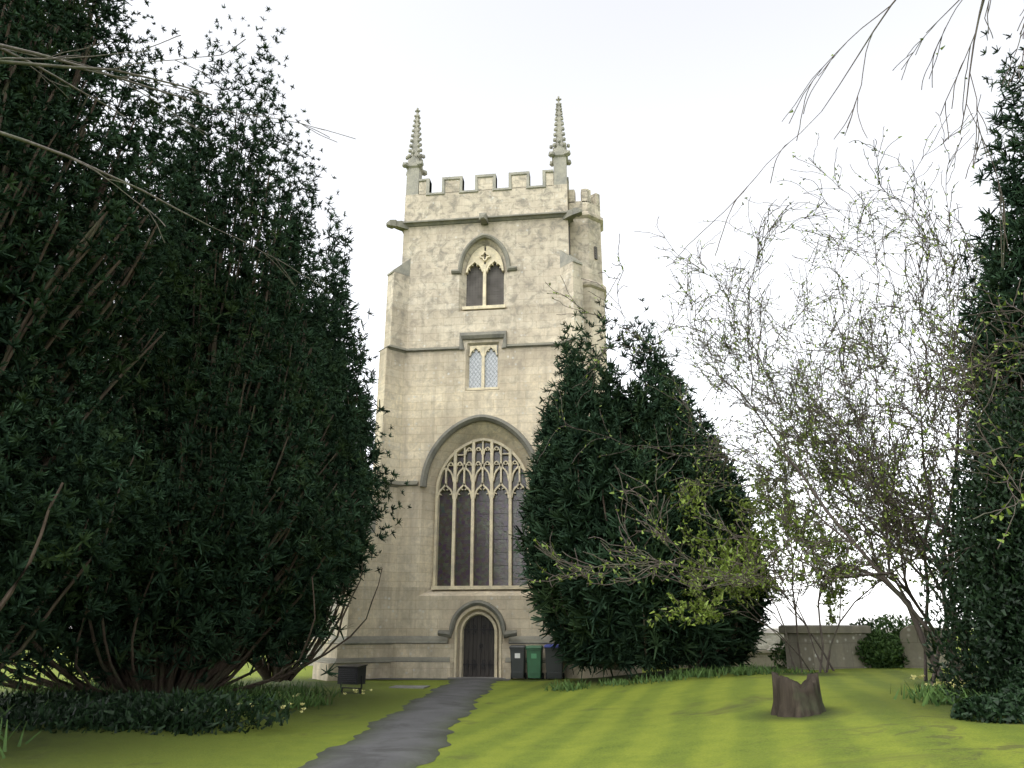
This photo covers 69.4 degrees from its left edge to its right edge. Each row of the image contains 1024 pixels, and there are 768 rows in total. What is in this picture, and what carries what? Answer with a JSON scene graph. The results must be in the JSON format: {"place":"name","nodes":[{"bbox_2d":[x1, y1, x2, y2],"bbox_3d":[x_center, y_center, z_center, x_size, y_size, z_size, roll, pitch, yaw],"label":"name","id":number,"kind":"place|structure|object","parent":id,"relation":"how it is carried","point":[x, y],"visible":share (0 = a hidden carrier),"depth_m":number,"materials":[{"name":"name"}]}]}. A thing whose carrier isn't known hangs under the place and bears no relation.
{"place":"outdoors","nodes":[
{"label":"outdoors","id":0,"kind":"place"},
{"bbox_2d":[0,35,354,286],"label":"bare branches","id":1,"kind":"object","parent":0,"point":[8,49],"visible":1,"depth_m":9.40,"materials":[{"name":"brown plant"}]},
{"bbox_2d":[298,678,506,767],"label":"asphalt path","id":2,"kind":"structure","parent":0,"point":[415,732],"depth_m":11.53,"materials":[{"name":"grey asphalt"}]},
{"bbox_2d":[0,628,1023,767],"bbox_3d":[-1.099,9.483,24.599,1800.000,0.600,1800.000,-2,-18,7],"label":"ground","id":3,"kind":"structure","parent":0,"point":[865,720],"depth_m":10.33,"materials":[{"name":"green plant"}]},
{"bbox_2d":[0,311,201,688],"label":"evergreen tree","id":4,"kind":"object","parent":3,"relation":"on","point":[37,546],"visible":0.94,"depth_m":11.19,"materials":[{"name":"green plant"}]},
{"bbox_2d":[0,266,216,676],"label":"yew trunks","id":5,"kind":"object","parent":3,"relation":"on","point":[214,346],"visible":0.01,"depth_m":16.57,"materials":[{"name":"brown plant"}]},
{"bbox_2d":[0,0,224,540],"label":"yew","id":6,"kind":"object","parent":3,"relation":"on","point":[56,248],"visible":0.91,"depth_m":12.22,"materials":[{"name":"green plant"}]},
{"bbox_2d":[0,686,295,735],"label":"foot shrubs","id":7,"kind":"object","parent":3,"relation":"on","point":[114,712],"visible":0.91,"depth_m":11.67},
{"bbox_2d":[0,408,388,695],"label":"yew skirt","id":8,"kind":"object","parent":3,"relation":"on","point":[99,635],"visible":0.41,"depth_m":14.30,"materials":[{"name":"green plant"}]},
{"bbox_2d":[2,4,410,698],"bbox_3d":[-7.048,-2.268,17.778,10.150,18.425,7.590,11,-21,-29],"label":"yew","id":9,"kind":"object","parent":3,"relation":"on","point":[254,386],"visible":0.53,"depth_m":16.61,"materials":[{"name":"green plant"}]},
{"bbox_2d":[296,585,336,665],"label":"nave and aisles","id":10,"kind":"structure","parent":3,"relation":"on","point":[320,652],"depth_m":32.73,"materials":[{"name":"stone"}]},
{"bbox_2d":[250,191,387,681],"bbox_3d":[-6.728,0.783,23.383,5.897,16.094,4.625,4,-19,-11],"label":"yew","id":11,"kind":"object","parent":3,"relation":"on","point":[267,669],"visible":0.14,"depth_m":23.69,"materials":[{"name":"green plant"}]},
{"bbox_2d":[337,664,367,693],"bbox_3d":[-4.074,7.497,18.815,0.664,0.685,0.400,-9,-20,25],"label":"floodlight","id":12,"kind":"object","parent":3,"relation":"on","point":[353,674],"visible":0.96,"depth_m":18.70,"materials":[{"name":"black metal"}]},
{"bbox_2d":[233,677,509,680],"bbox_3d":[-4.871,9.560,23.980,9.650,0.001,1.040,-2,-18,7],"label":"gravel strip","id":13,"kind":"object","parent":3,"relation":"on","point":[415,679],"visible":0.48,"depth_m":23.68,"materials":[{"name":"grey gravel"}]},
{"bbox_2d":[389,685,429,688],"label":"flat slab","id":14,"kind":"structure","parent":3,"relation":"on","point":[412,686],"depth_m":20.60,"materials":[{"name":"stone"}]},
{"bbox_2d":[312,96,641,680],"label":"church tower","id":15,"kind":"structure","parent":3,"relation":"on","point":[547,231],"depth_m":27.90,"materials":[{"name":"stone"}]},
{"bbox_2d":[431,246,530,678],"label":"tower windows","id":16,"kind":"structure","parent":15,"relation":"attached to","point":[479,486],"depth_m":26.56,"materials":[{"name":"beige glass"}]},
{"bbox_2d":[0,662,997,758],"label":"herbs and bulbs","id":17,"kind":"object","parent":3,"relation":"on","point":[926,694],"visible":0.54,"depth_m":16.00,"materials":[{"name":"green plant"}]},
{"bbox_2d":[509,645,526,678],"bbox_3d":[0.198,8.954,23.808,0.524,1.040,0.666,-2,-18,5],"label":"grey wheelie bin","id":18,"kind":"object","parent":3,"relation":"on","point":[518,655],"visible":0.94,"depth_m":23.59,"materials":[{"name":"grey plastic"}]},
{"bbox_2d":[525,645,543,678],"bbox_3d":[0.734,8.935,23.734,0.535,1.030,0.666,-3,-18,8],"label":"green wheelie bin","id":19,"kind":"object","parent":3,"relation":"on","point":[534,659],"visible":0.98,"depth_m":23.52,"materials":[{"name":"green plastic"}]},
{"bbox_2d":[544,644,564,678],"bbox_3d":[1.360,8.871,23.603,0.642,1.069,0.857,-1,-18,4],"label":"wheelie bin","id":20,"kind":"object","parent":3,"relation":"on","point":[554,670],"visible":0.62,"depth_m":23.28,"materials":[{"name":"grey plastic"}]},
{"bbox_2d":[181,675,969,712],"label":"primroses","id":21,"kind":"object","parent":3,"relation":"on","point":[913,678],"visible":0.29,"depth_m":13.97,"materials":[{"name":"yellow plant"}]},
{"bbox_2d":[509,298,781,681],"bbox_3d":[3.665,2.706,21.749,7.743,11.336,5.932,-2,-18,7],"label":"yew","id":22,"kind":"object","parent":3,"relation":"on","point":[571,506],"visible":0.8,"depth_m":20.10,"materials":[{"name":"green plant"}]},
{"bbox_2d":[731,649,786,665],"bbox_3d":[8.799,9.895,26.404,1.976,0.800,0.954,0,-18,-2],"label":"chest tomb","id":23,"kind":"object","parent":3,"relation":"on","point":[762,658],"visible":0.11,"depth_m":26.03,"materials":[{"name":"stone"}]},
{"bbox_2d":[515,95,1023,689],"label":"spring tree","id":24,"kind":"object","parent":3,"relation":"on","point":[879,479],"visible":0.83,"depth_m":15.48,"materials":[{"name":"green plant"}]},
{"bbox_2d":[771,671,825,717],"bbox_3d":[4.143,4.540,10.781,0.802,0.647,0.820,8,-20,-23],"label":"tree stump","id":25,"kind":"object","parent":3,"relation":"on","point":[793,698],"visible":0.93,"depth_m":10.54,"materials":[{"name":"brown wood"}]},
{"bbox_2d":[643,405,962,672],"bbox_3d":[7.674,3.438,19.301,8.755,7.657,9.319,-2,-18,7],"label":"leafy bush","id":26,"kind":"object","parent":3,"relation":"on","point":[733,592],"visible":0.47,"depth_m":18.29,"materials":[{"name":"green plant"}]},
{"bbox_2d":[756,629,891,648],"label":"churchyard wall","id":27,"kind":"structure","parent":3,"relation":"on","point":[770,637],"depth_m":29.79,"materials":[{"name":"stone"}]},
{"bbox_2d":[778,625,870,669],"bbox_3d":[8.453,7.153,19.834,2.184,1.300,1.113,8,-20,-23],"label":"chest tomb","id":28,"kind":"object","parent":3,"relation":"on","point":[843,649],"visible":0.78,"depth_m":19.43,"materials":[{"name":"stone"}]},
{"bbox_2d":[768,613,946,668],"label":"tomb shrubs","id":29,"kind":"object","parent":3,"relation":"on","point":[879,648],"visible":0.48,"depth_m":19.96,"materials":[{"name":"green plant"}]},
{"bbox_2d":[899,625,932,668],"bbox_3d":[10.972,7.246,20.036,0.750,1.350,0.120,-6,-16,18],"label":"headstone","id":30,"kind":"object","parent":3,"relation":"on","point":[914,651],"visible":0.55,"depth_m":20.03,"materials":[{"name":"stone"}]},
{"bbox_2d":[934,627,949,667],"bbox_3d":[12.614,7.926,21.763,0.700,1.450,0.120,0,-20,1],"label":"headstone","id":31,"kind":"object","parent":3,"relation":"on","point":[943,660],"visible":0.13,"depth_m":21.65,"materials":[{"name":"stone"}]},
{"bbox_2d":[918,360,1023,708],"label":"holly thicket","id":32,"kind":"object","parent":3,"relation":"on","point":[990,601],"visible":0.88,"depth_m":10.60,"materials":[{"name":"green plant"}]},
{"bbox_2d":[950,665,1023,723],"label":"ground ivy","id":33,"kind":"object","parent":3,"relation":"on","point":[1010,701],"depth_m":8.87,"materials":[{"name":"green plant"}]},
{"bbox_2d":[952,30,1023,503],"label":"yew","id":34,"kind":"object","parent":3,"relation":"on","point":[1012,188],"visible":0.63,"depth_m":14.01,"materials":[{"name":"green plant"}]},
{"bbox_2d":[961,403,1023,524],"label":"holly","id":35,"kind":"object","parent":3,"relation":"on","point":[977,458],"depth_m":13.22,"materials":[{"name":"green plant"}]},
{"bbox_2d":[8,0,1023,627],"label":"sky","id":36,"kind":"structure","parent":0,"point":[671,109],"materials":[{"name":"white"}]},
{"bbox_2d":[673,0,1023,267],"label":"hanging twigs","id":37,"kind":"object","parent":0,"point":[968,79],"visible":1,"depth_m":8.38,"materials":[{"name":"brown wood"}]}
]}

